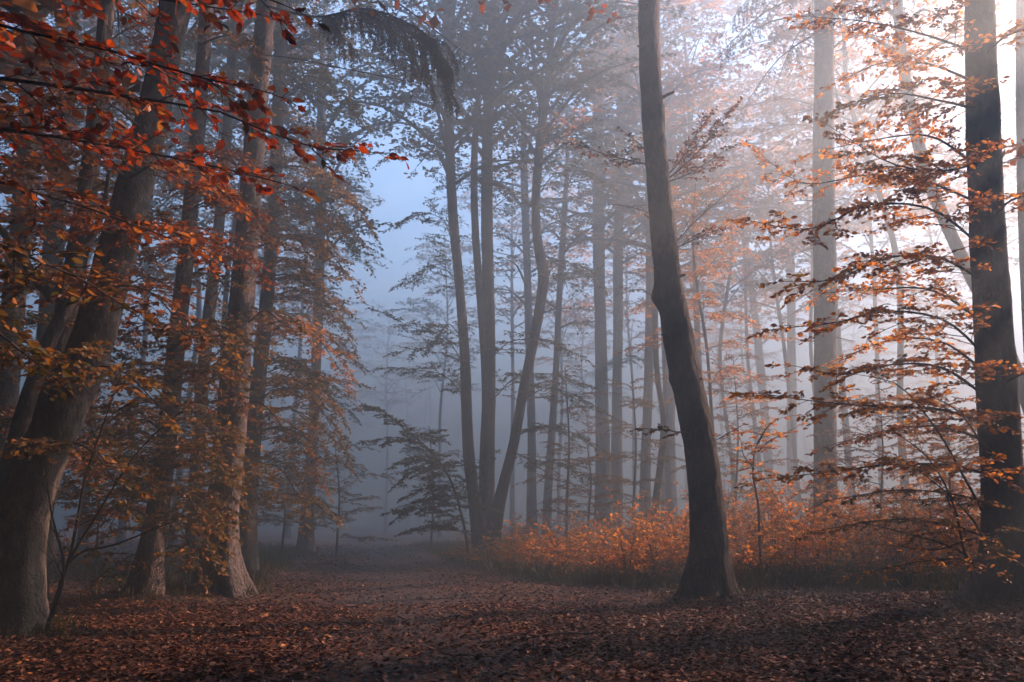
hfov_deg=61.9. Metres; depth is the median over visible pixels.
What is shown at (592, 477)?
young beech
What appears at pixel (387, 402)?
beech tree
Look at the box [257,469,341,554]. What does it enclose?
young beech
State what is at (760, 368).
beech tree
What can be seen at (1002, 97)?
tree
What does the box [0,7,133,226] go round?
beech tree
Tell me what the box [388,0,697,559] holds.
beech tree
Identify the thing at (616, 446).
beech tree
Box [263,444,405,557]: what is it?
young beech
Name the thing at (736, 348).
beech tree
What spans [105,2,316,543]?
beech tree
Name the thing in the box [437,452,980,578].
undergrowth
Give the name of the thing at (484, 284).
beech tree
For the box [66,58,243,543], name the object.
beech tree
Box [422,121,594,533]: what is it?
beech tree
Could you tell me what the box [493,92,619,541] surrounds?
beech tree
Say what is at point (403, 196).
sky
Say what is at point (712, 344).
beech tree
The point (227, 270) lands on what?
beech tree
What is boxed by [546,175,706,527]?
beech tree
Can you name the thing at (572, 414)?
young beech
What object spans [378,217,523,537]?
beech tree
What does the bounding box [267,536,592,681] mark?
path
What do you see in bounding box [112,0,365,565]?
beech tree
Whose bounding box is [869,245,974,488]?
beech tree
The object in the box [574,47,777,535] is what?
beech tree
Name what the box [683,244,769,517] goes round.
beech tree
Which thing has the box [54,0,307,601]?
beech tree
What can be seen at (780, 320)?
beech tree
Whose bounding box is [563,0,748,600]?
beech tree
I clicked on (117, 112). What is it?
beech tree
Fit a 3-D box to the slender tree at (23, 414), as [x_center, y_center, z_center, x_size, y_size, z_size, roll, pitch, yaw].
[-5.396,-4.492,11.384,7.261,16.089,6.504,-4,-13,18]
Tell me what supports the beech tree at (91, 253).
on the ground at (324, 535)
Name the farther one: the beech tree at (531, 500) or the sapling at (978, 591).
the beech tree at (531, 500)
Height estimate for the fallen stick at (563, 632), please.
0.102 m
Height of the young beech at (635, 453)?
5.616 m
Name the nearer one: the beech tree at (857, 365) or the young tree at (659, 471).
the young tree at (659, 471)
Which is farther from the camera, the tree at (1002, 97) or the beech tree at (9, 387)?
the tree at (1002, 97)
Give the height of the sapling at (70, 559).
2.943 m
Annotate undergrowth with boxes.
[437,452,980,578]
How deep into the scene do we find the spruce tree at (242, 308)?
13.94 m
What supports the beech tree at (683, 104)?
on the ground at (324, 535)
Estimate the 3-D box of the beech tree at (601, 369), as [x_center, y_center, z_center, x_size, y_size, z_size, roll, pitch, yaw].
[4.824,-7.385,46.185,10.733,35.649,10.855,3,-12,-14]
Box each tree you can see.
[0,0,141,112]
[0,0,191,601]
[0,0,225,506]
[0,0,251,562]
[0,0,259,488]
[0,0,267,550]
[0,0,408,400]
[0,0,623,640]
[0,4,183,339]
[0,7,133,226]
[0,70,173,516]
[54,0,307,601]
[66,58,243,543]
[81,0,382,364]
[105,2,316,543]
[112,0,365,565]
[179,0,427,575]
[181,0,469,598]
[188,134,347,329]
[201,0,466,553]
[257,152,392,538]
[285,0,637,553]
[298,309,396,531]
[337,300,428,533]
[346,0,637,521]
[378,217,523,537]
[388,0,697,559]
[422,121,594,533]
[457,83,599,541]
[493,0,708,539]
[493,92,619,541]
[494,184,626,532]
[513,0,769,533]
[528,0,770,541]
[539,288,637,530]
[541,0,726,537]
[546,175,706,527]
[561,0,812,375]
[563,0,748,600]
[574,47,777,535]
[602,168,721,549]
[627,238,750,525]
[636,55,812,535]
[677,80,811,531]
[681,71,865,519]
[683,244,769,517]
[684,79,813,527]
[692,0,959,539]
[699,57,930,396]
[701,0,1001,524]
[703,247,801,519]
[712,0,936,555]
[724,0,1023,602]
[729,1,870,532]
[749,147,914,352]
[765,30,968,533]
[790,0,1023,413]
[807,286,907,523]
[857,126,971,495]
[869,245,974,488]
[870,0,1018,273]
[932,44,1018,269]
[1002,138,1023,166]
[1016,0,1023,350]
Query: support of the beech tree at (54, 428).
on the ground at (324, 535)
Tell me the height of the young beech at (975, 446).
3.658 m
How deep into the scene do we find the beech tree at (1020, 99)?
18.51 m
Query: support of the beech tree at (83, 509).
on the ground at (324, 535)
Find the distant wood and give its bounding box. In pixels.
[19,293,1023,528]
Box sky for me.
[0,0,1023,525]
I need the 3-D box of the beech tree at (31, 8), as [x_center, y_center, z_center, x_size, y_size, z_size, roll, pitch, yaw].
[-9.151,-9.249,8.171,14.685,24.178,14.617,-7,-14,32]
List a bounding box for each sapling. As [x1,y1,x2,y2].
[32,345,201,632]
[832,414,984,606]
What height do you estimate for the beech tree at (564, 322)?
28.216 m
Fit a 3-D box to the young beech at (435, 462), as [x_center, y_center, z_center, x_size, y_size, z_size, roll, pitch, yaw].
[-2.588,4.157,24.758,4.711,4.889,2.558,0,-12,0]
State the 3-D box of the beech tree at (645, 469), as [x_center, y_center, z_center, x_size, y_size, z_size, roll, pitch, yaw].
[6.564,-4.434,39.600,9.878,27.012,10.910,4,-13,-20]
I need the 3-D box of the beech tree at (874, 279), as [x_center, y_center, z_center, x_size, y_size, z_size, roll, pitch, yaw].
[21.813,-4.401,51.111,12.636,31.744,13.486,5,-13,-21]
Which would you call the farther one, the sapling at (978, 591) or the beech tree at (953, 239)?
the beech tree at (953, 239)
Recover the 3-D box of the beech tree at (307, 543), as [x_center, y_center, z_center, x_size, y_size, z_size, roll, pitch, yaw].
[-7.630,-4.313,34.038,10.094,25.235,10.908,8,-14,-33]
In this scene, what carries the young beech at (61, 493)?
on the ground at (324, 535)
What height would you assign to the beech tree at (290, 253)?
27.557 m
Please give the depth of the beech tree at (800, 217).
43.75 m
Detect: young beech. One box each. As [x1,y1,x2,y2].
[55,404,203,575]
[102,399,283,577]
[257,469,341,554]
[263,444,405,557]
[348,403,503,565]
[380,427,469,544]
[512,364,622,542]
[544,444,640,558]
[585,373,684,546]
[612,170,803,432]
[670,353,812,549]
[727,414,807,565]
[785,366,968,557]
[865,392,1023,565]
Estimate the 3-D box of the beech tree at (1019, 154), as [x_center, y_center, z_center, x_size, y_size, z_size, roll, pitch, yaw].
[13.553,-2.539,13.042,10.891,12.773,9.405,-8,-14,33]
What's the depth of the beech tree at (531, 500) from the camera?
43.34 m
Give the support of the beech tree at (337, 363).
on the ground at (324, 535)
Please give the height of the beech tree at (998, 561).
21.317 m
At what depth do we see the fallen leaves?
9.05 m
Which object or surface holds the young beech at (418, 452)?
on the ground at (324, 535)
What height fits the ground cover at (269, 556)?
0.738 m
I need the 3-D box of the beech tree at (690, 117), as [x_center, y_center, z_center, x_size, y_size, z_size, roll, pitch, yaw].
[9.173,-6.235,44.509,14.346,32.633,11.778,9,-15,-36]
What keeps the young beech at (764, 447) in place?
on the ground at (324, 535)
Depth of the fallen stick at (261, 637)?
8.53 m
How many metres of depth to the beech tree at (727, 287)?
48.90 m
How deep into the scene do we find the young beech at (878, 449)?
20.78 m
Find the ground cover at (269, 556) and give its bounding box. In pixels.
[0,537,1023,641]
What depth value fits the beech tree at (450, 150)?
28.90 m
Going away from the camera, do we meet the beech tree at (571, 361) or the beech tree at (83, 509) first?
the beech tree at (83, 509)
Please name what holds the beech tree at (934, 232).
on the ground at (324, 535)
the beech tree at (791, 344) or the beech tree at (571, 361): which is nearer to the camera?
the beech tree at (791, 344)
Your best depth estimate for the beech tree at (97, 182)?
12.79 m
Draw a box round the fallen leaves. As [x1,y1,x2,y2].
[0,536,1023,681]
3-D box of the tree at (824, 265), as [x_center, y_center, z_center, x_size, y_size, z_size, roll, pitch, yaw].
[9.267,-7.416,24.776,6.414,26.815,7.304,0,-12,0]
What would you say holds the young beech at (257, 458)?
on the ground at (324, 535)
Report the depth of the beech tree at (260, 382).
20.21 m
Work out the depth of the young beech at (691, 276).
24.66 m
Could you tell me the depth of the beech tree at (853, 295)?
64.05 m
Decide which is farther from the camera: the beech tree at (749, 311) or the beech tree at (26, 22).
the beech tree at (749, 311)
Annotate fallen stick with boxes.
[214,631,295,644]
[530,626,591,637]
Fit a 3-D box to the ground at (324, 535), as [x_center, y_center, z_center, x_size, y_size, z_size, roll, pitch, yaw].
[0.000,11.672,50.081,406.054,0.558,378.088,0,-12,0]
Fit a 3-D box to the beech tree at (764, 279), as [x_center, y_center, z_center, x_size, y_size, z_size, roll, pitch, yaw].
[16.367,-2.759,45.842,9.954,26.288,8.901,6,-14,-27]
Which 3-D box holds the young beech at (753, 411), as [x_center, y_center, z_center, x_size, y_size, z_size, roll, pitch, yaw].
[7.321,3.504,26.712,4.824,6.217,4.254,-2,-12,10]
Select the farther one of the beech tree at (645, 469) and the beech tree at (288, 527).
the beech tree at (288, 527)
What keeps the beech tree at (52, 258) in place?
on the ground at (324, 535)
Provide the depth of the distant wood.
138.18 m
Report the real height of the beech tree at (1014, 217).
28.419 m
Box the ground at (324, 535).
[0,525,1023,681]
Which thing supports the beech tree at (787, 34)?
on the ground at (324, 535)
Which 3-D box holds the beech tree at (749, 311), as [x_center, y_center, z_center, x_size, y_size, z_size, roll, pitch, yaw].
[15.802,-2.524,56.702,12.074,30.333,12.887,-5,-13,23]
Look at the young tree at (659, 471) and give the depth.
28.58 m

